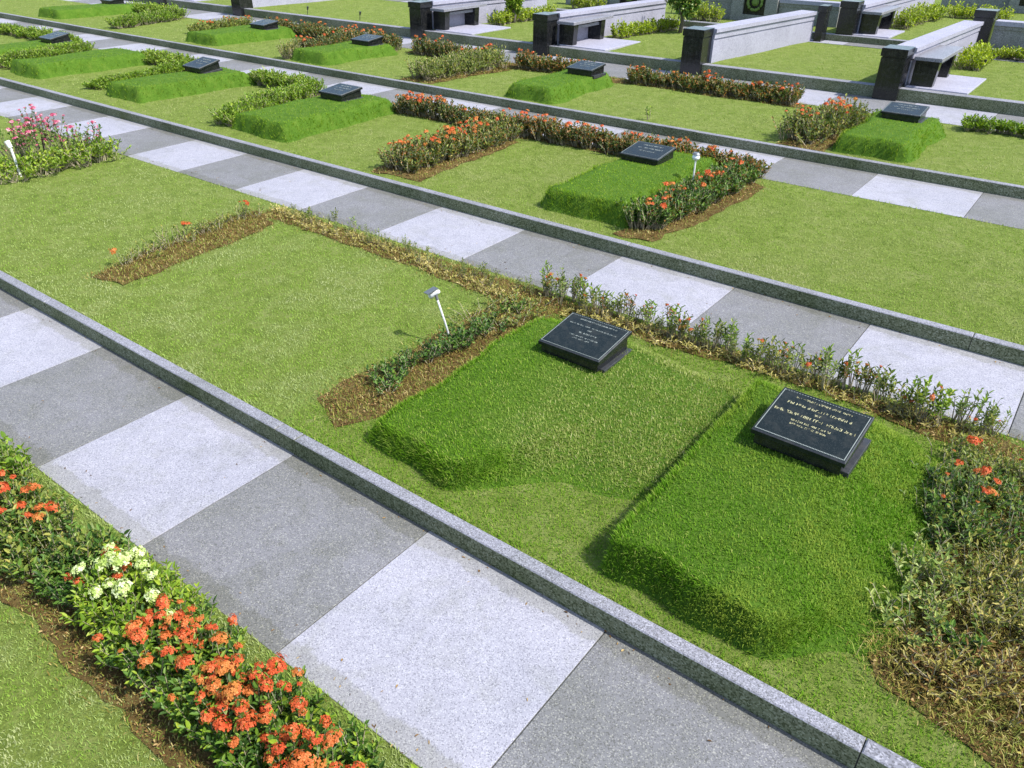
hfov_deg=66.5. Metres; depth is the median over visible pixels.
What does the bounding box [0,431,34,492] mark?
lime shrub
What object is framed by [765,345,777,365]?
young shrub
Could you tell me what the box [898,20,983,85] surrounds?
boundary wall
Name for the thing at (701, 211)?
leaf litter
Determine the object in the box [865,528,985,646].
shrub
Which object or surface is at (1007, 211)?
path
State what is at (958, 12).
hedge
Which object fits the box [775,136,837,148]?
leaf litter
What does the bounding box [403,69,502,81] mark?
leaf litter
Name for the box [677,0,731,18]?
cross wall
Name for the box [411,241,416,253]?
young shrub
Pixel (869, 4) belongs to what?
boundary wall
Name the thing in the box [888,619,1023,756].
dry shrub
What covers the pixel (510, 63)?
dry grass
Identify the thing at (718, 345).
young shrub
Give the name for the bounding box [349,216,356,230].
young shrub
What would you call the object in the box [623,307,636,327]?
young shrub
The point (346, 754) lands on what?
flowering shrub
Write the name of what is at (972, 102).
kerb
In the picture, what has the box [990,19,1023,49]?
cross wall
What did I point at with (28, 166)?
hedge
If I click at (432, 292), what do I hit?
garden spotlight
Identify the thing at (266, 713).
flowering shrub
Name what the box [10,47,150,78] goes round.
grave mound
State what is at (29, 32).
hedge
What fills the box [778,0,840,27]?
cross wall
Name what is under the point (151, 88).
grave mound
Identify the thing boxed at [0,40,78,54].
grave mound
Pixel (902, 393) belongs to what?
young shrub
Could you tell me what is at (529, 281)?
young shrub
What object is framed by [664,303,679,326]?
young shrub
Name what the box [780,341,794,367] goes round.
young shrub
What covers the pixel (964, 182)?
kerb
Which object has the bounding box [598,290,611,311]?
young shrub
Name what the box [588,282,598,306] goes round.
young shrub
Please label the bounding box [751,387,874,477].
headstone
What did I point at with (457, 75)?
dry grass
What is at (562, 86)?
grave mound
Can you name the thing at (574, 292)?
young shrub
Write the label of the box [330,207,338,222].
young shrub
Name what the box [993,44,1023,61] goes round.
hedge
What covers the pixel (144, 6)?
hedge
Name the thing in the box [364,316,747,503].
grave mound
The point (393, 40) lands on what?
hedge
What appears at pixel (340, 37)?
hedge
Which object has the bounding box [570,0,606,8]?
hedge
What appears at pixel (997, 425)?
young shrub
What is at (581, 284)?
young shrub
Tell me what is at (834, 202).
lawn
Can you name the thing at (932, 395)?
young shrub
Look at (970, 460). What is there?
dry shrub
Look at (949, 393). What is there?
lime shrub
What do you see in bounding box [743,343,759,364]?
young shrub
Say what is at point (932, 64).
stone bench
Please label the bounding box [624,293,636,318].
young shrub
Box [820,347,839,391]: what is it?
young shrub
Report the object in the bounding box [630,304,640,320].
young shrub
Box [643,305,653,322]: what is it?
young shrub
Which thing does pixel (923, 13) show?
hedge
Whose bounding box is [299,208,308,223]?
young shrub
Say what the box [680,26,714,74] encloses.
granite pillar
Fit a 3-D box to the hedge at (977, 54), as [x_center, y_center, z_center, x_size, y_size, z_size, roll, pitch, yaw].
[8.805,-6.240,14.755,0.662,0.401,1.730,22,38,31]
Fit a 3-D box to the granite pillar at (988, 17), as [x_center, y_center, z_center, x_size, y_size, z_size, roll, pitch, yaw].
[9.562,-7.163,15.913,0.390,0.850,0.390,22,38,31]
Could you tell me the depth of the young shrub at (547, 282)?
6.88 m
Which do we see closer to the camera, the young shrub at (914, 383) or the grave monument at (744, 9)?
the young shrub at (914, 383)
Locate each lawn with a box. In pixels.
[0,0,1023,185]
[0,34,1023,344]
[0,116,1023,767]
[0,440,419,767]
[198,0,1023,100]
[547,0,1023,48]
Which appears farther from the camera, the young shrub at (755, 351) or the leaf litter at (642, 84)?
the leaf litter at (642, 84)
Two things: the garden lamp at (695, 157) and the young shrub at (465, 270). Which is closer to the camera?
the young shrub at (465, 270)
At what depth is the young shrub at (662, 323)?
6.33 m
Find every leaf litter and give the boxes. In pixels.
[0,535,338,767]
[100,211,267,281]
[266,207,1020,457]
[320,296,550,422]
[373,139,515,178]
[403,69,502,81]
[421,53,795,104]
[622,182,759,238]
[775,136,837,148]
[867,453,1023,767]
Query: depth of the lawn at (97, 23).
12.56 m
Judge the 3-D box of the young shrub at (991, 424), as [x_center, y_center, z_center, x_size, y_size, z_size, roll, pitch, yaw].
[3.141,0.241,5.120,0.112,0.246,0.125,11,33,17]
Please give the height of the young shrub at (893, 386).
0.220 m
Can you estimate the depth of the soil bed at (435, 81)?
14.40 m
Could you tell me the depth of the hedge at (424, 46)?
16.24 m
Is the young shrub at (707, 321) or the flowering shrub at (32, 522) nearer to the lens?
the flowering shrub at (32, 522)
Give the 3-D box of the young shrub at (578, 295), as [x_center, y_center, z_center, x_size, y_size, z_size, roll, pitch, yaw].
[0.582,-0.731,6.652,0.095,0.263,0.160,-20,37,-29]
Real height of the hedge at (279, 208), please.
0.109 m
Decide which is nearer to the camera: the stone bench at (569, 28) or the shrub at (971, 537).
the shrub at (971, 537)
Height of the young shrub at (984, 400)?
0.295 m
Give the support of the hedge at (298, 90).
on the lawn at (834, 202)
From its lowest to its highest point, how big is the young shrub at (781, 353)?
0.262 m
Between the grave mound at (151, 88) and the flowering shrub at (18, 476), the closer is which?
the flowering shrub at (18, 476)
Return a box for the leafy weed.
[645,106,651,119]
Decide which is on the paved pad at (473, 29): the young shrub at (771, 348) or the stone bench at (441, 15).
the stone bench at (441, 15)
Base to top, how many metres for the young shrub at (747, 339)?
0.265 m
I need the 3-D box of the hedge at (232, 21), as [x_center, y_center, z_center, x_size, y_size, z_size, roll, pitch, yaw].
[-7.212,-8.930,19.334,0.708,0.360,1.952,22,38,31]
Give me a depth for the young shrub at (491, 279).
7.07 m
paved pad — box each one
[436,24,510,34]
[560,37,639,50]
[853,29,904,38]
[905,74,985,94]
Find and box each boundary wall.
[252,0,328,7]
[428,0,546,29]
[554,0,667,44]
[704,10,817,62]
[857,0,934,32]
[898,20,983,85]
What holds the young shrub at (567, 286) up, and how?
on the lawn at (54, 182)
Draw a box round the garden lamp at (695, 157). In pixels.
[692,152,699,181]
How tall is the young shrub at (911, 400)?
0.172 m
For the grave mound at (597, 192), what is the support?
on the lawn at (834, 202)
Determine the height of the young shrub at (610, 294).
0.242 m
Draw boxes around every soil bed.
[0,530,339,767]
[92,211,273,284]
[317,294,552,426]
[371,140,517,181]
[398,110,620,155]
[401,67,511,83]
[407,51,806,107]
[614,183,763,241]
[775,129,846,151]
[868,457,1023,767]
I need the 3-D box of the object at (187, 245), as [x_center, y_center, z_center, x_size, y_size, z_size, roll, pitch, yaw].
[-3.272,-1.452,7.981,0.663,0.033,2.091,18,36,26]
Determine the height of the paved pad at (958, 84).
0.130 m
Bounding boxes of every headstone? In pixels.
[38,31,71,43]
[100,0,125,3]
[182,57,222,73]
[249,19,278,29]
[318,83,362,101]
[350,34,383,45]
[538,312,631,372]
[566,60,605,78]
[619,141,675,165]
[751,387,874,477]
[880,101,929,122]
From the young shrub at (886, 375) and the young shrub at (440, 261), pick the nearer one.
the young shrub at (886, 375)
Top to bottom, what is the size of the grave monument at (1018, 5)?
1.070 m
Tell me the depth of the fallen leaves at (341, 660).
3.92 m
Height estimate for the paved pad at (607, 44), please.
0.130 m
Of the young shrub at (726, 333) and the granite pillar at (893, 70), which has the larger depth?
the granite pillar at (893, 70)
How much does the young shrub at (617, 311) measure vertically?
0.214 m
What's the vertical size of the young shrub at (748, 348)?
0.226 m
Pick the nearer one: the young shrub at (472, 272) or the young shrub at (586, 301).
the young shrub at (586, 301)
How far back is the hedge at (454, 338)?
6.00 m
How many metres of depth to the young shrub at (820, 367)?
5.72 m
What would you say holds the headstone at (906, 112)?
on the grave mound at (875, 135)
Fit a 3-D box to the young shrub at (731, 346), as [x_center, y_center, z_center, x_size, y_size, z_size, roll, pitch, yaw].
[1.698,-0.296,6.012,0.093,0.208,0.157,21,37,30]
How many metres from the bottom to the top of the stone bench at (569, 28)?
0.455 m
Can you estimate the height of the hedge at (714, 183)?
0.376 m
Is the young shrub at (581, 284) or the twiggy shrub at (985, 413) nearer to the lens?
the twiggy shrub at (985, 413)
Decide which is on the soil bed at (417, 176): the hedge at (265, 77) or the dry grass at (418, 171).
the dry grass at (418, 171)
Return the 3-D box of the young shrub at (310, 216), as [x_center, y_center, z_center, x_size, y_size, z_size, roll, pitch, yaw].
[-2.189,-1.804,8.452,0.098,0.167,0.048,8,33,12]
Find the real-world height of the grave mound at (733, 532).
0.329 m
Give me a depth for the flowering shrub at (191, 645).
3.50 m
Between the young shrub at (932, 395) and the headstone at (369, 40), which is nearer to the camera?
the young shrub at (932, 395)
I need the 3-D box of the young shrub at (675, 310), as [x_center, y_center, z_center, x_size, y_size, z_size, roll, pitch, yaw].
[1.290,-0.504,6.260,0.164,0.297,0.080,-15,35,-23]
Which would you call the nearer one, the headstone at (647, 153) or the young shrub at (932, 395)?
the young shrub at (932, 395)
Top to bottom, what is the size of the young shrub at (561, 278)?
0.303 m
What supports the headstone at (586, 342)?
on the grave mound at (518, 401)
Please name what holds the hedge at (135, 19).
on the lawn at (97, 23)
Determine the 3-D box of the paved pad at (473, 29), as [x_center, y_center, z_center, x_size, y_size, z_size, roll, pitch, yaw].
[-0.913,-8.402,18.602,1.100,0.130,1.470,22,38,31]
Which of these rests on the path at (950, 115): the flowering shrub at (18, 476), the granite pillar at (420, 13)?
the granite pillar at (420, 13)
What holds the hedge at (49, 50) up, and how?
on the lawn at (834, 202)
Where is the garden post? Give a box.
[4,140,21,176]
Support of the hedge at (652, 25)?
on the lawn at (519, 34)
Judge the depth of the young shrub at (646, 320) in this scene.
6.36 m
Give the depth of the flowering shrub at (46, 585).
4.00 m
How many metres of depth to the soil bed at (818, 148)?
10.55 m
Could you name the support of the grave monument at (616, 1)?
on the lawn at (926, 28)
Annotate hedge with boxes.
[0,22,83,41]
[0,38,95,68]
[0,133,131,183]
[82,59,188,89]
[104,5,190,28]
[109,200,264,265]
[125,0,175,13]
[137,48,198,64]
[185,15,255,30]
[206,75,326,126]
[247,66,319,87]
[264,16,403,49]
[269,203,530,303]
[290,26,360,48]
[366,294,526,393]
[377,108,526,173]
[391,90,510,125]
[404,40,510,80]
[411,34,502,57]
[446,285,556,331]
[486,4,557,25]
[511,109,660,155]
[513,48,594,72]
[559,303,988,439]
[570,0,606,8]
[610,15,680,38]
[616,156,761,229]
[626,63,805,105]
[648,133,773,177]
[689,1,726,21]
[771,93,876,144]
[892,1,950,29]
[947,0,1016,19]
[954,39,998,71]
[961,113,1023,136]
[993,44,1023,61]
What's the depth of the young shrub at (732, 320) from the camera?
6.07 m
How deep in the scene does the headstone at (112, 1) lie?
22.35 m
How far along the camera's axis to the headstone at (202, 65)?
14.20 m
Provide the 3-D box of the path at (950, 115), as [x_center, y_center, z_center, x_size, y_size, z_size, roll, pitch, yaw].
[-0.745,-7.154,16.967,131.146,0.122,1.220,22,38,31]
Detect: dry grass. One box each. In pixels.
[252,205,1023,469]
[372,138,520,180]
[397,109,764,177]
[400,66,512,83]
[405,50,812,107]
[617,183,773,240]
[773,131,842,150]
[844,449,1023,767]
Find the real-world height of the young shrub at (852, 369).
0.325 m
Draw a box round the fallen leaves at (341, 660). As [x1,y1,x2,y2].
[9,304,791,752]
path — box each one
[0,18,1023,229]
[0,85,1023,440]
[0,288,847,767]
[64,0,1023,131]
[387,0,1023,62]
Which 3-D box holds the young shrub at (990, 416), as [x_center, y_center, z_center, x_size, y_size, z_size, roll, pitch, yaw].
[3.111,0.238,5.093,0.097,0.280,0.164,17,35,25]
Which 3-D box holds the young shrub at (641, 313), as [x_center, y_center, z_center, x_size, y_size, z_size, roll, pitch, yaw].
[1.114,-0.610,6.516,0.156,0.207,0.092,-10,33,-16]
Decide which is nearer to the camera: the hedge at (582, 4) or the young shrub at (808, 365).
the young shrub at (808, 365)
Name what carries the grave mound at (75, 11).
on the lawn at (97, 23)
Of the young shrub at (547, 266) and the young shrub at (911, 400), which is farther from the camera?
the young shrub at (547, 266)
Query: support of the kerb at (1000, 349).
on the path at (510, 251)
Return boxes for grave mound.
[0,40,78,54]
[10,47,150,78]
[38,3,137,18]
[106,67,256,103]
[185,25,298,45]
[232,94,396,142]
[291,41,397,65]
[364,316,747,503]
[504,69,613,103]
[539,150,716,227]
[597,378,962,662]
[830,108,945,162]
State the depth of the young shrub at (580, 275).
6.78 m
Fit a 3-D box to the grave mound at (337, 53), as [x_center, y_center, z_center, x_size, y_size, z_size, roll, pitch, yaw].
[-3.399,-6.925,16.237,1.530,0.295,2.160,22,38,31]
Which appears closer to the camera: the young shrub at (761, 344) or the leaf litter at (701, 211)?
the young shrub at (761, 344)
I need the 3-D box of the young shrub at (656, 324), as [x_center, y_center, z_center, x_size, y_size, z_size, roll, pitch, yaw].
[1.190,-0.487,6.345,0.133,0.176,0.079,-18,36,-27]
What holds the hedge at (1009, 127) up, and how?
on the lawn at (97, 23)
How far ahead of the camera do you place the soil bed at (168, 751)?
3.64 m
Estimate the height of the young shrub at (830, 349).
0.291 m
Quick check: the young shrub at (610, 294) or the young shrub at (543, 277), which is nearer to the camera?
the young shrub at (610, 294)
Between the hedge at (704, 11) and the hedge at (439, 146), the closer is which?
the hedge at (439, 146)
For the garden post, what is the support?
on the lawn at (54, 182)
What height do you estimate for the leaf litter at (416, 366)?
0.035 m
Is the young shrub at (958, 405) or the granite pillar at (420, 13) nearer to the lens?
the young shrub at (958, 405)
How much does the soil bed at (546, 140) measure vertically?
0.024 m
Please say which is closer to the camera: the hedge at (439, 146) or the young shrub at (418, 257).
the young shrub at (418, 257)
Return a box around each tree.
[504,0,524,22]
[665,0,703,32]
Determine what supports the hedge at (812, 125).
on the soil bed at (818, 148)
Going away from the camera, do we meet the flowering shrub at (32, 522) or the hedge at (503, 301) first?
the flowering shrub at (32, 522)
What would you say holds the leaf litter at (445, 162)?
on the soil bed at (417, 176)
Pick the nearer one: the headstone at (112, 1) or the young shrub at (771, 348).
the young shrub at (771, 348)
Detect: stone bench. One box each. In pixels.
[430,3,486,29]
[557,14,613,45]
[859,5,901,34]
[910,45,963,87]
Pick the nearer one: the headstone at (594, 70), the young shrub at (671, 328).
the young shrub at (671, 328)
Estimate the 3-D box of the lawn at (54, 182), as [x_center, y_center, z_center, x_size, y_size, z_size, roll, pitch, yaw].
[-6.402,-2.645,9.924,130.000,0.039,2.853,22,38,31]
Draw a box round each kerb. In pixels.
[0,12,1023,198]
[0,77,1023,365]
[0,270,921,767]
[125,0,1023,116]
[413,0,1022,57]
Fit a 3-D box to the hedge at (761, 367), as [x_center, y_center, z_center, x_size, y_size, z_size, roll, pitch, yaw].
[1.779,-0.169,5.891,3.292,0.124,0.352,21,37,30]
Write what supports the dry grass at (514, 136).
on the soil bed at (546, 140)
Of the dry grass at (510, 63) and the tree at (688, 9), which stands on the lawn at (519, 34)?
the tree at (688, 9)
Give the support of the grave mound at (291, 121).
on the lawn at (834, 202)
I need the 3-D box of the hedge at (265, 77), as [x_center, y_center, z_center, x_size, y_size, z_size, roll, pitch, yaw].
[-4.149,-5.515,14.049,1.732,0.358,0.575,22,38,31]
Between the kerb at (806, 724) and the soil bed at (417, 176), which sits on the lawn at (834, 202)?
the soil bed at (417, 176)
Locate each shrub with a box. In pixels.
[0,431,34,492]
[0,449,30,481]
[0,466,121,583]
[26,523,149,629]
[59,542,208,671]
[90,591,258,737]
[178,652,335,767]
[268,714,422,767]
[276,39,301,58]
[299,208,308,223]
[305,210,313,223]
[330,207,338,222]
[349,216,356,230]
[364,232,373,242]
[374,228,379,240]
[383,233,390,245]
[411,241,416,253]
[414,248,421,263]
[437,255,444,268]
[460,264,467,275]
[471,265,479,277]
[477,260,486,275]
[482,268,488,280]
[488,273,494,286]
[522,282,527,293]
[525,275,531,288]
[540,267,545,294]
[543,260,551,291]
[543,272,559,296]
[544,273,551,296]
[553,280,566,305]
[556,264,564,296]
[557,274,566,297]
[561,275,571,296]
[569,274,579,301]
[570,276,580,301]
[574,283,585,308]
[577,273,587,298]
[577,277,589,305]
[582,289,594,313]
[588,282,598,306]
[589,285,601,313]
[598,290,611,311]
[598,293,606,317]
[604,292,614,318]
[604,293,616,316]
[613,292,622,316]
[615,289,628,318]
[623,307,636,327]
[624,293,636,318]
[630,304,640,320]
[638,299,652,321]
[640,300,657,326]
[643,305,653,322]
[643,309,654,330]
[653,316,664,329]
[656,312,665,333]
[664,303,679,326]
[664,316,679,338]
[667,304,685,332]
[673,310,693,337]
[677,317,690,341]
[686,319,701,343]
[693,324,703,346]
[698,323,708,348]
[703,315,711,347]
[709,318,726,348]
[712,318,730,347]
[722,323,738,350]
[723,317,737,349]
[723,324,739,353]
[728,332,737,356]
[740,332,753,359]
[741,341,750,361]
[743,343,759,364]
[747,338,763,364]
[755,335,776,363]
[764,336,778,362]
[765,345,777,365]
[769,339,788,368]
[774,350,791,375]
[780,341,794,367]
[783,346,797,373]
[791,341,807,371]
[798,348,822,381]
[799,350,810,374]
[808,348,831,378]
[815,352,832,379]
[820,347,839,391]
[823,344,834,376]
[835,356,850,386]
[836,356,856,386]
[839,360,850,390]
[848,348,863,388]
[852,361,867,389]
[857,362,880,394]
[862,363,881,395]
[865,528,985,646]
[871,364,895,400]
[873,370,888,394]
[880,376,901,401]
[887,387,907,411]
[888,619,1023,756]
[889,373,896,396]
[898,378,918,411]
[899,449,1023,561]
[905,375,924,403]
[908,389,926,413]
[913,378,943,422]
[913,473,1004,564]
[914,374,956,420]
[920,430,1023,492]
[923,612,992,666]
[924,397,936,422]
[934,398,945,427]
[945,524,1023,645]
[951,388,968,421]
[954,398,974,426]
[958,388,983,424]
[967,416,986,436]
[971,390,993,427]
[978,406,999,436]
[981,398,1011,437]
[983,404,1000,432]
[989,410,1005,436]
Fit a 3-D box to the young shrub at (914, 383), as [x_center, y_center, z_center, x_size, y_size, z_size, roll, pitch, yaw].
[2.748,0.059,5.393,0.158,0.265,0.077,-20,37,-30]
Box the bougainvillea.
[0,103,102,162]
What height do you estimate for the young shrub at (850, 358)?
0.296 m
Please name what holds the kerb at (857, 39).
on the path at (871, 46)
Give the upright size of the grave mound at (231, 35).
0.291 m
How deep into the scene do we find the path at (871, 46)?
16.89 m
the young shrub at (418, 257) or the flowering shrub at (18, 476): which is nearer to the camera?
the flowering shrub at (18, 476)
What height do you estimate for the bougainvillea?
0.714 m
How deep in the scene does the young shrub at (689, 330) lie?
6.18 m
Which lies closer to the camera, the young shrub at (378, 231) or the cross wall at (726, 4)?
the young shrub at (378, 231)
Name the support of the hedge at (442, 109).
on the soil bed at (546, 140)
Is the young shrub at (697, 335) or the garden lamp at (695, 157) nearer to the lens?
the young shrub at (697, 335)
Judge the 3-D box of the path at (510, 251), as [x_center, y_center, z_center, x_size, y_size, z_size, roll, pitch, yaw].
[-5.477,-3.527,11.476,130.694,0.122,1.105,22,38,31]
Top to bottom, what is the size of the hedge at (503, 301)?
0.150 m
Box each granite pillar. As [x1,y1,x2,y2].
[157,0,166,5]
[231,0,252,15]
[408,0,432,38]
[532,12,559,55]
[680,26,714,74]
[813,4,832,41]
[835,0,864,35]
[872,44,915,100]
[973,8,999,45]
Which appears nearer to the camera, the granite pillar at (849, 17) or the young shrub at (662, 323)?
the young shrub at (662, 323)
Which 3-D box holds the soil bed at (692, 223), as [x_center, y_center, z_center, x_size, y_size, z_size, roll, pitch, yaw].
[2.075,-1.972,8.691,0.673,0.022,2.628,22,38,31]
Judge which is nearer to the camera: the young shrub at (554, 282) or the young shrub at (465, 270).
the young shrub at (554, 282)
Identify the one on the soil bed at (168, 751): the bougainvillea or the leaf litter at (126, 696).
the leaf litter at (126, 696)
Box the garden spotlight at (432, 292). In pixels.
[423,286,449,337]
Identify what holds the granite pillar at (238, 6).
on the lawn at (519, 34)
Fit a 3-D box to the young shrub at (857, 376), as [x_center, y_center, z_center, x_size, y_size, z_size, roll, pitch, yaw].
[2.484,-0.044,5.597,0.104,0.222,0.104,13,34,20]
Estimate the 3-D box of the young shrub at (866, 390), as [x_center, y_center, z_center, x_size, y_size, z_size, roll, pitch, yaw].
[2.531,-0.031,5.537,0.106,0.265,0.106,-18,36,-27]
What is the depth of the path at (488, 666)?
4.12 m
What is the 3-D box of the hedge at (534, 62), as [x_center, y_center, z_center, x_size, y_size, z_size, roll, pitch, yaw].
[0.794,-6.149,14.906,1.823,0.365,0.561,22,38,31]
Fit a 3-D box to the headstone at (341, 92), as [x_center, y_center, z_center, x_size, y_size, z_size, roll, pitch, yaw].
[-2.696,-4.580,12.326,0.542,0.198,0.458,22,38,31]
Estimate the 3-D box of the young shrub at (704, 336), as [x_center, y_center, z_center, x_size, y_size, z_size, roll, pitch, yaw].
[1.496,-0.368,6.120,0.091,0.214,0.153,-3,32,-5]
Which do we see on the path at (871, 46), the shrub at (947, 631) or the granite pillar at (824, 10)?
the granite pillar at (824, 10)
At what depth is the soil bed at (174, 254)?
7.86 m
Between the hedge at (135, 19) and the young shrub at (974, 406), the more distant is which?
the hedge at (135, 19)
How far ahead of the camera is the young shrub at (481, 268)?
7.29 m
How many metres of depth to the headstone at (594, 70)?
13.56 m
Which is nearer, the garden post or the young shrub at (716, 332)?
the young shrub at (716, 332)
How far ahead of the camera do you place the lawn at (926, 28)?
19.19 m
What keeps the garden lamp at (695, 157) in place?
on the soil bed at (692, 223)
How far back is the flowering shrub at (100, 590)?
3.79 m
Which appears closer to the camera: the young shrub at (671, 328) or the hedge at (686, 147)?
the young shrub at (671, 328)
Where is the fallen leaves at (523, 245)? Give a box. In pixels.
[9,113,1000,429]
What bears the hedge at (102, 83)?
on the lawn at (834, 202)
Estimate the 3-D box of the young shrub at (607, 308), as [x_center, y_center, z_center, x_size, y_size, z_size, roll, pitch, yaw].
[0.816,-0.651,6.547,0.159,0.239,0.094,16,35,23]
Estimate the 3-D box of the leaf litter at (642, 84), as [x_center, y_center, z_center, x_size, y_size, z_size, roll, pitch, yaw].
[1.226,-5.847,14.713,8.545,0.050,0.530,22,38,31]
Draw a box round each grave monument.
[609,0,640,4]
[729,0,779,19]
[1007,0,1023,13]
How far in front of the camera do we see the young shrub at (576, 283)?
6.79 m
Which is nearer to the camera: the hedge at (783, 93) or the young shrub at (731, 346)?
the young shrub at (731, 346)
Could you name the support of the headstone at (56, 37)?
on the grave mound at (25, 45)
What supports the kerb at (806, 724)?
on the path at (488, 666)
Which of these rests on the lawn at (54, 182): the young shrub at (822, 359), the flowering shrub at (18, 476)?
the young shrub at (822, 359)
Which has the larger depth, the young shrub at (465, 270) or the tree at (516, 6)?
the tree at (516, 6)
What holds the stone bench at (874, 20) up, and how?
on the paved pad at (886, 33)
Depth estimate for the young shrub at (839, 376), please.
5.63 m
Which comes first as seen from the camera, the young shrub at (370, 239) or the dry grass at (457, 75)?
the young shrub at (370, 239)
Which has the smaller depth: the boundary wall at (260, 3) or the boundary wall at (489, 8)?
the boundary wall at (489, 8)
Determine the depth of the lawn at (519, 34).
15.89 m
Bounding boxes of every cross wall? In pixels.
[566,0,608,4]
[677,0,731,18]
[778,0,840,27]
[940,0,1009,10]
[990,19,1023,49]
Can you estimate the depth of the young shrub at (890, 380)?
5.48 m
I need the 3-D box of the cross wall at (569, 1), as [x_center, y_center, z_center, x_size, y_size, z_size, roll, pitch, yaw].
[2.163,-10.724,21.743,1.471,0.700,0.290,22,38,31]
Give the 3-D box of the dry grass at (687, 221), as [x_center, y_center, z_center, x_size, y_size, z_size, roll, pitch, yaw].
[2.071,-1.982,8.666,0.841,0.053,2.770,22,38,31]
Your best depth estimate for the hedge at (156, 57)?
15.86 m
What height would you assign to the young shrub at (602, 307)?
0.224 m
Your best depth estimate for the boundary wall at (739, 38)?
15.75 m
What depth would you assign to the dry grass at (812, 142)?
10.60 m
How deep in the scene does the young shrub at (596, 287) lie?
6.61 m
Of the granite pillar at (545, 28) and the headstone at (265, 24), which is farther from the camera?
the headstone at (265, 24)
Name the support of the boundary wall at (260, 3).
on the lawn at (519, 34)
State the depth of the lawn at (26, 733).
3.51 m
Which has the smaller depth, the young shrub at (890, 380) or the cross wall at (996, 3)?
the young shrub at (890, 380)
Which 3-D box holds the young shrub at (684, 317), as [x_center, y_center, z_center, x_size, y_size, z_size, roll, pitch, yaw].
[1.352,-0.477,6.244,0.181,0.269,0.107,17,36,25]
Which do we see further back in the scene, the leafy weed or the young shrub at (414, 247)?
the leafy weed
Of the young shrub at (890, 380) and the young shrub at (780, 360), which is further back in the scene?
the young shrub at (780, 360)
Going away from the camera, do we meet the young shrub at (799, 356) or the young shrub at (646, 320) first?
the young shrub at (799, 356)
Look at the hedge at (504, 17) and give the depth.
19.53 m

